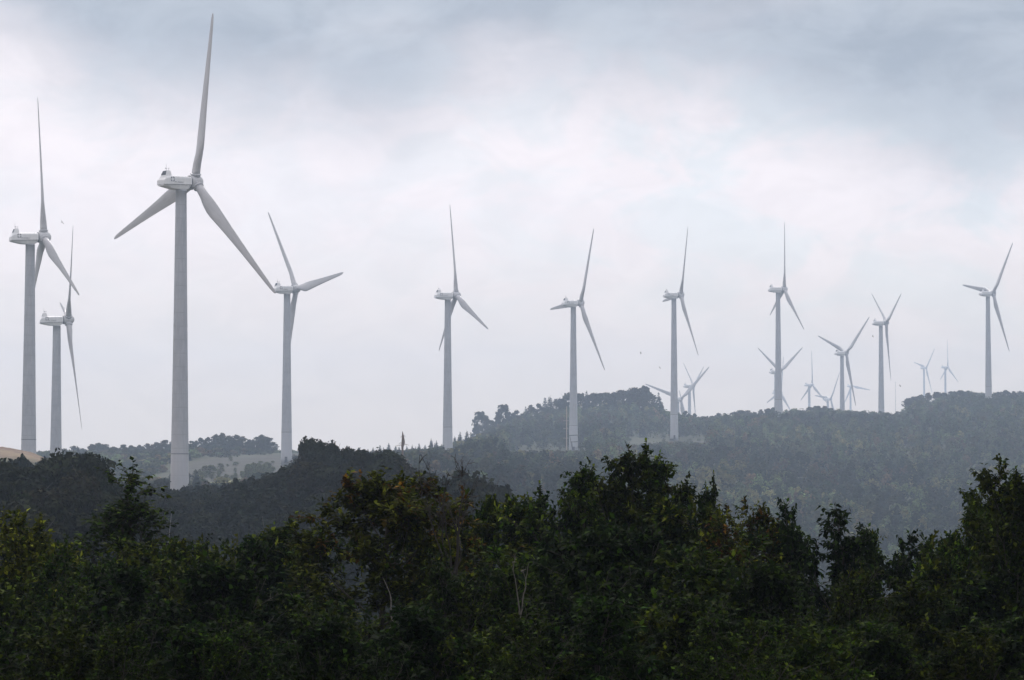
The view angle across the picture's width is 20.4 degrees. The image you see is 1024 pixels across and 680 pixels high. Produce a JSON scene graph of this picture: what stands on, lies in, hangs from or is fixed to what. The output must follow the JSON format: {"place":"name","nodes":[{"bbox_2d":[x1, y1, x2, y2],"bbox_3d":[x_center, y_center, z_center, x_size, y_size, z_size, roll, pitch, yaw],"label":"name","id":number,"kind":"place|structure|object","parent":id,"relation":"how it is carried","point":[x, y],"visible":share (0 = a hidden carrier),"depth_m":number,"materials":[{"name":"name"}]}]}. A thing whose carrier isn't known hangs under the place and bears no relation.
{"place":"outdoors","nodes":[
{"label":"outdoors","id":0,"kind":"place"},
{"bbox_2d":[0,414,1023,575],"bbox_3d":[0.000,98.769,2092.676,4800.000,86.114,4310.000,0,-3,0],"label":"hills","id":1,"kind":"structure","parent":0,"point":[242,460],"depth_m":1061.27,"materials":[{"name":"grey"}]},
{"bbox_2d":[0,477,17,540],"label":"broadleaf tree","id":2,"kind":"object","parent":1,"relation":"on","point":[6,491],"visible":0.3,"depth_m":185.21,"materials":[{"name":"green plant"}]},
{"bbox_2d":[0,622,46,679],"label":"bushy tree","id":3,"kind":"object","parent":1,"relation":"on","point":[12,634],"visible":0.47,"depth_m":26.38,"materials":[{"name":"green plant"}]},
{"bbox_2d":[0,495,52,556],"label":"broadleaf tree","id":4,"kind":"object","parent":1,"relation":"on","point":[11,505],"visible":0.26,"depth_m":166.93,"materials":[{"name":"green plant"}]},
{"bbox_2d":[0,506,58,666],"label":"leafy tree","id":5,"kind":"object","parent":1,"relation":"on","point":[9,572],"visible":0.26,"depth_m":36.17,"materials":[{"name":"green plant"}]},
{"bbox_2d":[0,527,73,672],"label":"leafy tree","id":6,"kind":"object","parent":1,"relation":"on","point":[18,554],"visible":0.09,"depth_m":35.16,"materials":[{"name":"green plant"}]},
{"bbox_2d":[0,578,74,678],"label":"bushy tree","id":7,"kind":"object","parent":1,"relation":"on","point":[12,612],"visible":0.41,"depth_m":32.17,"materials":[{"name":"green plant"}]},
{"bbox_2d":[0,504,83,559],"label":"broadleaf tree","id":8,"kind":"object","parent":1,"relation":"on","point":[58,529],"visible":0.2,"depth_m":165.88,"materials":[{"name":"green plant"}]},
{"bbox_2d":[9,97,78,453],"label":"wind turbine","id":9,"kind":"object","parent":1,"relation":"on","point":[42,237],"visible":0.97,"depth_m":720.36,"materials":[{"name":"paint"}]},
{"bbox_2d":[14,542,89,667],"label":"leafy tree","id":10,"kind":"object","parent":1,"relation":"on","point":[77,561],"visible":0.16,"depth_m":34.91,"materials":[{"name":"green plant"}]},
{"bbox_2d":[40,231,81,457],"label":"wind turbine","id":11,"kind":"object","parent":1,"relation":"on","point":[66,319],"visible":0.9,"depth_m":870.25,"materials":[{"name":"paint"}]},
{"bbox_2d":[38,497,93,551],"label":"broadleaf tree","id":12,"kind":"object","parent":1,"relation":"on","point":[61,514],"visible":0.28,"depth_m":168.03,"materials":[{"name":"green plant"}]},
{"bbox_2d":[0,613,151,679],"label":"bushy tree","id":13,"kind":"object","parent":1,"relation":"on","point":[80,663],"visible":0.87,"depth_m":24.60,"materials":[{"name":"green plant"}]},
{"bbox_2d":[51,508,104,560],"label":"broadleaf tree","id":14,"kind":"object","parent":1,"relation":"on","point":[79,526],"visible":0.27,"depth_m":169.03,"materials":[{"name":"green plant"}]},
{"bbox_2d":[4,535,151,673],"bbox_3d":[-5.199,5.680,34.060,3.002,6.722,2.439,2,-3,-40],"label":"leafy tree","id":15,"kind":"object","parent":1,"relation":"on","point":[48,578],"visible":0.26,"depth_m":33.71,"materials":[{"name":"green plant"}]},
{"bbox_2d":[48,451,118,491],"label":"broadleaf tree","id":16,"kind":"object","parent":1,"relation":"on","point":[57,466],"visible":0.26,"depth_m":206.27,"materials":[{"name":"green plant"}]},
{"bbox_2d":[58,452,109,488],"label":"broadleaf tree","id":17,"kind":"object","parent":1,"relation":"on","point":[82,458],"visible":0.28,"depth_m":205.39,"materials":[{"name":"green plant"}]},
{"bbox_2d":[67,490,107,547],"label":"broadleaf tree","id":18,"kind":"object","parent":1,"relation":"on","point":[88,502],"visible":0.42,"depth_m":183.94,"materials":[{"name":"green plant"}]},
{"bbox_2d":[82,452,109,481],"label":"broadleaf tree","id":19,"kind":"object","parent":1,"relation":"on","point":[90,464],"visible":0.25,"depth_m":203.40,"materials":[{"name":"green plant"}]},
{"bbox_2d":[10,567,199,678],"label":"bushy tree","id":20,"kind":"object","parent":1,"relation":"on","point":[75,604],"visible":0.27,"depth_m":30.61,"materials":[{"name":"green plant"}]},
{"bbox_2d":[49,456,188,574],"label":"leafy tree","id":21,"kind":"object","parent":1,"relation":"on","point":[124,516],"visible":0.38,"depth_m":39.75,"materials":[{"name":"green plant"}]},
{"bbox_2d":[83,530,227,679],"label":"leafy tree","id":22,"kind":"object","parent":1,"relation":"on","point":[128,562],"visible":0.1,"depth_m":35.75,"materials":[{"name":"green plant"}]},
{"bbox_2d":[50,557,270,678],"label":"bushy tree","id":23,"kind":"object","parent":1,"relation":"on","point":[123,593],"visible":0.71,"depth_m":30.42,"materials":[{"name":"green plant"}]},
{"bbox_2d":[138,538,210,604],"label":"leafy tree","id":24,"kind":"object","parent":1,"relation":"on","point":[182,544],"visible":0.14,"depth_m":36.11,"materials":[{"name":"green plant"}]},
{"bbox_2d":[115,571,262,678],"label":"bushy tree","id":25,"kind":"object","parent":1,"relation":"on","point":[171,587],"visible":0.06,"depth_m":31.73,"materials":[{"name":"green plant"}]},
{"bbox_2d":[114,13,275,489],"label":"wind turbine","id":26,"kind":"object","parent":1,"relation":"on","point":[179,188],"visible":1,"depth_m":600.36,"materials":[{"name":"paint"}]},
{"bbox_2d":[102,550,298,679],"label":"bushy tree","id":27,"kind":"object","parent":1,"relation":"on","point":[218,595],"visible":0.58,"depth_m":31.05,"materials":[{"name":"green plant"}]},
{"bbox_2d":[141,536,289,677],"bbox_3d":[-3.882,5.873,35.156,2.569,6.842,2.642,-1,-3,23],"label":"leafy tree","id":28,"kind":"object","parent":1,"relation":"on","point":[176,569],"visible":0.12,"depth_m":35.14,"materials":[{"name":"green plant"}]},
{"bbox_2d":[130,612,310,679],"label":"bushy tree","id":29,"kind":"object","parent":1,"relation":"on","point":[174,657],"visible":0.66,"depth_m":24.37,"materials":[{"name":"green plant"}]},
{"bbox_2d":[121,528,331,678],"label":"leafy tree","id":30,"kind":"object","parent":1,"relation":"on","point":[259,552],"visible":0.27,"depth_m":36.20,"materials":[{"name":"green plant"}]},
{"bbox_2d":[211,532,295,593],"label":"leafy tree","id":31,"kind":"object","parent":1,"relation":"on","point":[214,546],"visible":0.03,"depth_m":40.42,"materials":[{"name":"green plant"}]},
{"bbox_2d":[158,604,360,679],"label":"bushy tree","id":32,"kind":"object","parent":1,"relation":"on","point":[230,662],"visible":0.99,"depth_m":24.37,"materials":[{"name":"green plant"}]},
{"bbox_2d":[261,474,285,489],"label":"broadleaf tree","id":33,"kind":"object","parent":1,"relation":"on","point":[273,480],"visible":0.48,"depth_m":307.45,"materials":[{"name":"green plant"}]},
{"bbox_2d":[275,509,312,535],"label":"broadleaf tree","id":34,"kind":"object","parent":1,"relation":"on","point":[285,519],"visible":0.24,"depth_m":265.49,"materials":[{"name":"green plant"}]},
{"bbox_2d":[243,511,360,620],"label":"leafy tree","id":35,"kind":"object","parent":1,"relation":"on","point":[282,535],"visible":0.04,"depth_m":39.35,"materials":[{"name":"green plant"}]},
{"bbox_2d":[268,212,342,464],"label":"wind turbine","id":36,"kind":"object","parent":1,"relation":"on","point":[294,288],"visible":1,"depth_m":1015.51,"materials":[{"name":"paint"}]},
{"bbox_2d":[267,529,352,632],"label":"leafy tree","id":37,"kind":"object","parent":1,"relation":"on","point":[298,563],"visible":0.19,"depth_m":38.47,"materials":[{"name":"green plant"}]},
{"bbox_2d":[303,441,332,462],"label":"broadleaf tree","id":38,"kind":"object","parent":1,"relation":"on","point":[309,454],"visible":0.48,"depth_m":301.30,"materials":[{"name":"green plant"}]},
{"bbox_2d":[258,587,385,679],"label":"bushy tree","id":39,"kind":"object","parent":1,"relation":"on","point":[296,600],"visible":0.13,"depth_m":31.93,"materials":[{"name":"green plant"}]},
{"bbox_2d":[308,465,343,495],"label":"broadleaf tree","id":40,"kind":"object","parent":1,"relation":"on","point":[319,476],"visible":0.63,"depth_m":286.82,"materials":[{"name":"green plant"}]},
{"bbox_2d":[283,592,380,676],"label":"bushy tree","id":41,"kind":"object","parent":1,"relation":"on","point":[363,628],"visible":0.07,"depth_m":30.27,"materials":[{"name":"green plant"}]},
{"bbox_2d":[323,460,362,509],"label":"broadleaf tree","id":42,"kind":"object","parent":1,"relation":"on","point":[338,472],"visible":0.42,"depth_m":285.46,"materials":[{"name":"green plant"}]},
{"bbox_2d":[363,450,408,476],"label":"broadleaf tree","id":43,"kind":"object","parent":1,"relation":"on","point":[387,460],"visible":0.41,"depth_m":298.18,"materials":[{"name":"green plant"}]},
{"bbox_2d":[304,597,487,679],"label":"bushy tree","id":44,"kind":"object","parent":1,"relation":"on","point":[410,625],"visible":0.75,"depth_m":25.25,"materials":[{"name":"green plant"}]},
{"bbox_2d":[276,466,535,677],"bbox_3d":[-1.656,5.551,36.316,4.088,7.919,3.523,0,-3,11],"label":"leafy tree","id":45,"kind":"object","parent":1,"relation":"on","point":[390,506],"visible":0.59,"depth_m":36.41,"materials":[{"name":"green plant"}]},
{"bbox_2d":[384,535,448,664],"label":"leafy tree","id":46,"kind":"object","parent":1,"relation":"on","point":[409,550],"visible":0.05,"depth_m":38.38,"materials":[{"name":"green plant"}]},
{"bbox_2d":[384,523,472,676],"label":"leafy tree","id":47,"kind":"object","parent":1,"relation":"on","point":[422,547],"visible":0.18,"depth_m":36.25,"materials":[{"name":"green plant"}]},
{"bbox_2d":[383,563,501,679],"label":"bushy tree","id":48,"kind":"object","parent":1,"relation":"on","point":[468,577],"visible":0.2,"depth_m":32.42,"materials":[{"name":"green plant"}]},
{"bbox_2d":[386,501,506,649],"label":"leafy tree","id":49,"kind":"object","parent":1,"relation":"on","point":[468,539],"visible":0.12,"depth_m":38.34,"materials":[{"name":"green plant"}]},
{"bbox_2d":[412,454,481,575],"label":"bare tree","id":50,"kind":"object","parent":1,"relation":"on","point":[458,520],"visible":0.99,"depth_m":34.93,"materials":[{"name":"grey plant"}]},
{"bbox_2d":[380,542,532,677],"bbox_3d":[-0.333,5.407,32.096,2.952,6.327,2.398,0,-3,1],"label":"bushy tree","id":51,"kind":"object","parent":1,"relation":"on","point":[438,579],"visible":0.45,"depth_m":31.94,"materials":[{"name":"green plant"}]},
{"bbox_2d":[434,208,487,449],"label":"wind turbine","id":52,"kind":"object","parent":1,"relation":"on","point":[455,295],"visible":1,"depth_m":1112.29,"materials":[{"name":"paint"}]},
{"bbox_2d":[432,472,514,549],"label":"broadleaf tree","id":53,"kind":"object","parent":1,"relation":"on","point":[501,488],"visible":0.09,"depth_m":258.69,"materials":[{"name":"green plant"}]},
{"bbox_2d":[458,470,499,575],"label":"broadleaf tree","id":54,"kind":"object","parent":1,"relation":"on","point":[480,488],"visible":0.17,"depth_m":256.84,"materials":[{"name":"green plant"}]},
{"bbox_2d":[460,494,503,600],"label":"leafy tree","id":55,"kind":"object","parent":1,"relation":"on","point":[485,515],"visible":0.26,"depth_m":40.51,"materials":[{"name":"green plant"}]},
{"bbox_2d":[370,595,605,679],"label":"bushy tree","id":56,"kind":"object","parent":1,"relation":"on","point":[535,643],"visible":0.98,"depth_m":24.15,"materials":[{"name":"green plant"}]},
{"bbox_2d":[421,626,558,679],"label":"bushy tree","id":57,"kind":"object","parent":1,"relation":"on","point":[477,640],"visible":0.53,"depth_m":25.46,"materials":[{"name":"green plant"}]},
{"bbox_2d":[0,391,1023,677],"bbox_3d":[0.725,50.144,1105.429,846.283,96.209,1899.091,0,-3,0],"label":"forest","id":58,"kind":"object","parent":1,"relation":"on","point":[752,457],"visible":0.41,"depth_m":1044.82,"materials":[{"name":"green plant"}]},
{"bbox_2d":[482,493,552,643],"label":"leafy tree","id":59,"kind":"object","parent":1,"relation":"on","point":[507,509],"visible":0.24,"depth_m":39.35,"materials":[{"name":"green plant"}]},
{"bbox_2d":[457,539,583,667],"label":"bushy tree","id":60,"kind":"object","parent":1,"relation":"on","point":[520,583],"visible":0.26,"depth_m":32.02,"materials":[{"name":"green plant"}]},
{"bbox_2d":[508,480,577,647],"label":"leafy tree","id":61,"kind":"object","parent":1,"relation":"on","point":[539,504],"visible":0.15,"depth_m":39.38,"materials":[{"name":"green plant"}]},
{"bbox_2d":[499,457,636,671],"bbox_3d":[0.706,5.774,38.551,2.071,8.398,1.920,-2,-3,36],"label":"leafy tree","id":62,"kind":"object","parent":1,"relation":"on","point":[581,485],"visible":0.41,"depth_m":38.34,"materials":[{"name":"green plant"}]},
{"bbox_2d":[550,228,604,449],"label":"wind turbine","id":63,"kind":"object","parent":1,"relation":"on","point":[573,416],"visible":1,"depth_m":1256.80,"materials":[{"name":"paint"}]},
{"bbox_2d":[503,518,691,679],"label":"bushy tree","id":64,"kind":"object","parent":1,"relation":"on","point":[581,568],"visible":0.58,"depth_m":30.50,"materials":[{"name":"green plant"}]},
{"bbox_2d":[539,584,667,679],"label":"bushy tree","id":65,"kind":"object","parent":1,"relation":"on","point":[604,625],"visible":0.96,"depth_m":24.43,"materials":[{"name":"green plant"}]},
{"bbox_2d":[523,512,687,678],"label":"bushy tree","id":66,"kind":"object","parent":1,"relation":"on","point":[643,545],"visible":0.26,"depth_m":31.24,"materials":[{"name":"green plant"}]},
{"bbox_2d":[558,440,661,629],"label":"leafy tree","id":67,"kind":"object","parent":1,"relation":"on","point":[613,498],"visible":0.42,"depth_m":39.14,"materials":[{"name":"green plant"}]},
{"bbox_2d":[622,387,648,417],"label":"broadleaf tree","id":68,"kind":"object","parent":1,"relation":"on","point":[634,393],"visible":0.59,"depth_m":1524.29,"materials":[{"name":"green plant"}]},
{"bbox_2d":[546,595,726,679],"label":"bushy tree","id":69,"kind":"object","parent":1,"relation":"on","point":[651,621],"visible":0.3,"depth_m":26.78,"materials":[{"name":"green plant"}]},
{"bbox_2d":[611,437,679,595],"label":"leafy tree","id":70,"kind":"object","parent":1,"relation":"on","point":[657,471],"visible":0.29,"depth_m":39.52,"materials":[{"name":"green plant"}]},
{"bbox_2d":[610,493,712,666],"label":"leafy tree","id":71,"kind":"object","parent":1,"relation":"on","point":[668,514],"visible":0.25,"depth_m":37.21,"materials":[{"name":"green plant"}]},
{"bbox_2d":[662,228,697,440],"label":"wind turbine","id":72,"kind":"object","parent":1,"relation":"on","point":[672,297],"visible":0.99,"depth_m":1381.60,"materials":[{"name":"paint"}]},
{"bbox_2d":[651,470,727,590],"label":"leafy tree","id":73,"kind":"object","parent":1,"relation":"on","point":[683,492],"visible":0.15,"depth_m":38.66,"materials":[{"name":"green plant"}]},
{"bbox_2d":[605,527,784,676],"bbox_3d":[2.053,5.106,30.515,2.882,6.168,2.802,0,-3,-7],"label":"bushy tree","id":74,"kind":"object","parent":1,"relation":"on","point":[703,581],"visible":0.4,"depth_m":30.39,"materials":[{"name":"green plant"}]},
{"bbox_2d":[645,587,755,679],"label":"bushy tree","id":75,"kind":"object","parent":1,"relation":"on","point":[685,610],"visible":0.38,"depth_m":26.61,"materials":[{"name":"green plant"}]},
{"bbox_2d":[696,470,722,527],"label":"leafy tree","id":76,"kind":"object","parent":1,"relation":"on","point":[707,496],"visible":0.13,"depth_m":39.99,"materials":[{"name":"green plant"}]},
{"bbox_2d":[611,594,828,679],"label":"bushy tree","id":77,"kind":"object","parent":1,"relation":"on","point":[706,629],"visible":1,"depth_m":23.95,"materials":[{"name":"green plant"}]},
{"bbox_2d":[658,538,798,678],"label":"bushy tree","id":78,"kind":"object","parent":1,"relation":"on","point":[743,569],"visible":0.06,"depth_m":30.09,"materials":[{"name":"green plant"}]},
{"bbox_2d":[700,504,761,635],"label":"leafy tree","id":79,"kind":"object","parent":1,"relation":"on","point":[717,538],"visible":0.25,"depth_m":36.18,"materials":[{"name":"green plant"}]},
{"bbox_2d":[661,552,838,666],"bbox_3d":[2.929,5.112,29.570,2.595,5.831,2.627,2,-3,-35],"label":"bushy tree","id":80,"kind":"object","parent":1,"relation":"on","point":[764,588],"visible":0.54,"depth_m":29.72,"materials":[{"name":"green plant"}]},
{"bbox_2d":[726,495,790,653],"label":"leafy tree","id":81,"kind":"object","parent":1,"relation":"on","point":[763,519],"visible":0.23,"depth_m":38.27,"materials":[{"name":"green plant"}]},
{"bbox_2d":[768,222,803,414],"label":"wind turbine","id":82,"kind":"object","parent":1,"relation":"on","point":[780,291],"visible":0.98,"depth_m":1518.35,"materials":[{"name":"paint"}]},
{"bbox_2d":[769,496,822,655],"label":"leafy tree","id":83,"kind":"object","parent":1,"relation":"on","point":[791,538],"visible":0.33,"depth_m":38.19,"materials":[{"name":"green plant"}]},
{"bbox_2d":[712,616,882,679],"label":"bushy tree","id":84,"kind":"object","parent":1,"relation":"on","point":[810,646],"visible":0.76,"depth_m":25.19,"materials":[{"name":"green plant"}]},
{"bbox_2d":[780,502,882,628],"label":"leafy tree","id":85,"kind":"object","parent":1,"relation":"on","point":[848,549],"visible":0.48,"depth_m":37.08,"materials":[{"name":"green plant"}]},
{"bbox_2d":[754,553,916,677],"bbox_3d":[3.429,5.173,30.098,2.143,5.849,2.637,0,-3,-4],"label":"bushy tree","id":86,"kind":"object","parent":1,"relation":"on","point":[842,604],"visible":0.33,"depth_m":29.84,"materials":[{"name":"green plant"}]},
{"bbox_2d":[773,604,908,679],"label":"bushy tree","id":87,"kind":"object","parent":1,"relation":"on","point":[801,622],"visible":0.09,"depth_m":27.18,"materials":[{"name":"green plant"}]},
{"bbox_2d":[818,318,868,410],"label":"wind turbine","id":88,"kind":"object","parent":1,"relation":"on","point":[842,352],"visible":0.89,"depth_m":1894.18,"materials":[{"name":"paint"}]},
{"bbox_2d":[816,528,887,624],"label":"leafy tree","id":89,"kind":"object","parent":1,"relation":"on","point":[854,573],"visible":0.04,"depth_m":39.28,"materials":[{"name":"green plant"}]},
{"bbox_2d":[786,614,942,679],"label":"bushy tree","id":90,"kind":"object","parent":1,"relation":"on","point":[886,647],"visible":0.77,"depth_m":26.38,"materials":[{"name":"green plant"}]},
{"bbox_2d":[844,522,897,672],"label":"leafy tree","id":91,"kind":"object","parent":1,"relation":"on","point":[879,558],"visible":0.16,"depth_m":38.17,"materials":[{"name":"green plant"}]},
{"bbox_2d":[871,293,900,411],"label":"wind turbine","id":92,"kind":"object","parent":1,"relation":"on","point":[885,322],"visible":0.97,"depth_m":1753.61,"materials":[{"name":"paint"}]},
{"bbox_2d":[874,528,931,676],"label":"leafy tree","id":93,"kind":"object","parent":1,"relation":"on","point":[902,566],"visible":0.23,"depth_m":38.01,"materials":[{"name":"green plant"}]},
{"bbox_2d":[821,565,995,666],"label":"bushy tree","id":94,"kind":"object","parent":1,"relation":"on","point":[912,620],"visible":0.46,"depth_m":32.15,"materials":[{"name":"green plant"}]},
{"bbox_2d":[912,529,964,670],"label":"leafy tree","id":95,"kind":"object","parent":1,"relation":"on","point":[937,566],"visible":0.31,"depth_m":36.05,"materials":[{"name":"green plant"}]},
{"bbox_2d":[875,621,1020,679],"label":"bushy tree","id":96,"kind":"object","parent":1,"relation":"on","point":[948,665],"visible":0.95,"depth_m":26.34,"materials":[{"name":"green plant"}]},
{"bbox_2d":[909,491,1023,679],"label":"leafy tree","id":97,"kind":"object","parent":1,"relation":"on","point":[962,560],"visible":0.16,"depth_m":33.85,"materials":[{"name":"green plant"}]},
{"bbox_2d":[920,474,1023,656],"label":"leafy tree","id":98,"kind":"object","parent":1,"relation":"on","point":[978,499],"visible":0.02,"depth_m":34.55,"materials":[{"name":"green plant"}]},
{"bbox_2d":[925,453,1023,679],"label":"leafy tree","id":99,"kind":"object","parent":1,"relation":"on","point":[1009,495],"visible":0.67,"depth_m":32.78,"materials":[{"name":"green plant"}]},
{"bbox_2d":[932,606,1023,679],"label":"bushy tree","id":100,"kind":"object","parent":1,"relation":"on","point":[1011,629],"visible":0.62,"depth_m":26.85,"materials":[{"name":"green plant"}]},
{"bbox_2d":[963,243,1012,398],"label":"wind turbine","id":101,"kind":"object","parent":1,"relation":"on","point":[986,292],"visible":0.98,"depth_m":1624.98,"materials":[{"name":"paint"}]},
{"bbox_2d":[0,0,1023,451],"label":"sky","id":102,"kind":"structure","parent":0,"point":[886,137],"materials":[{"name":"grey"}]},
{"bbox_2d":[646,367,708,413],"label":"wind turbine","id":103,"kind":"object","parent":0,"point":[687,392],"visible":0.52,"depth_m":2107.93,"materials":[{"name":"paint"}]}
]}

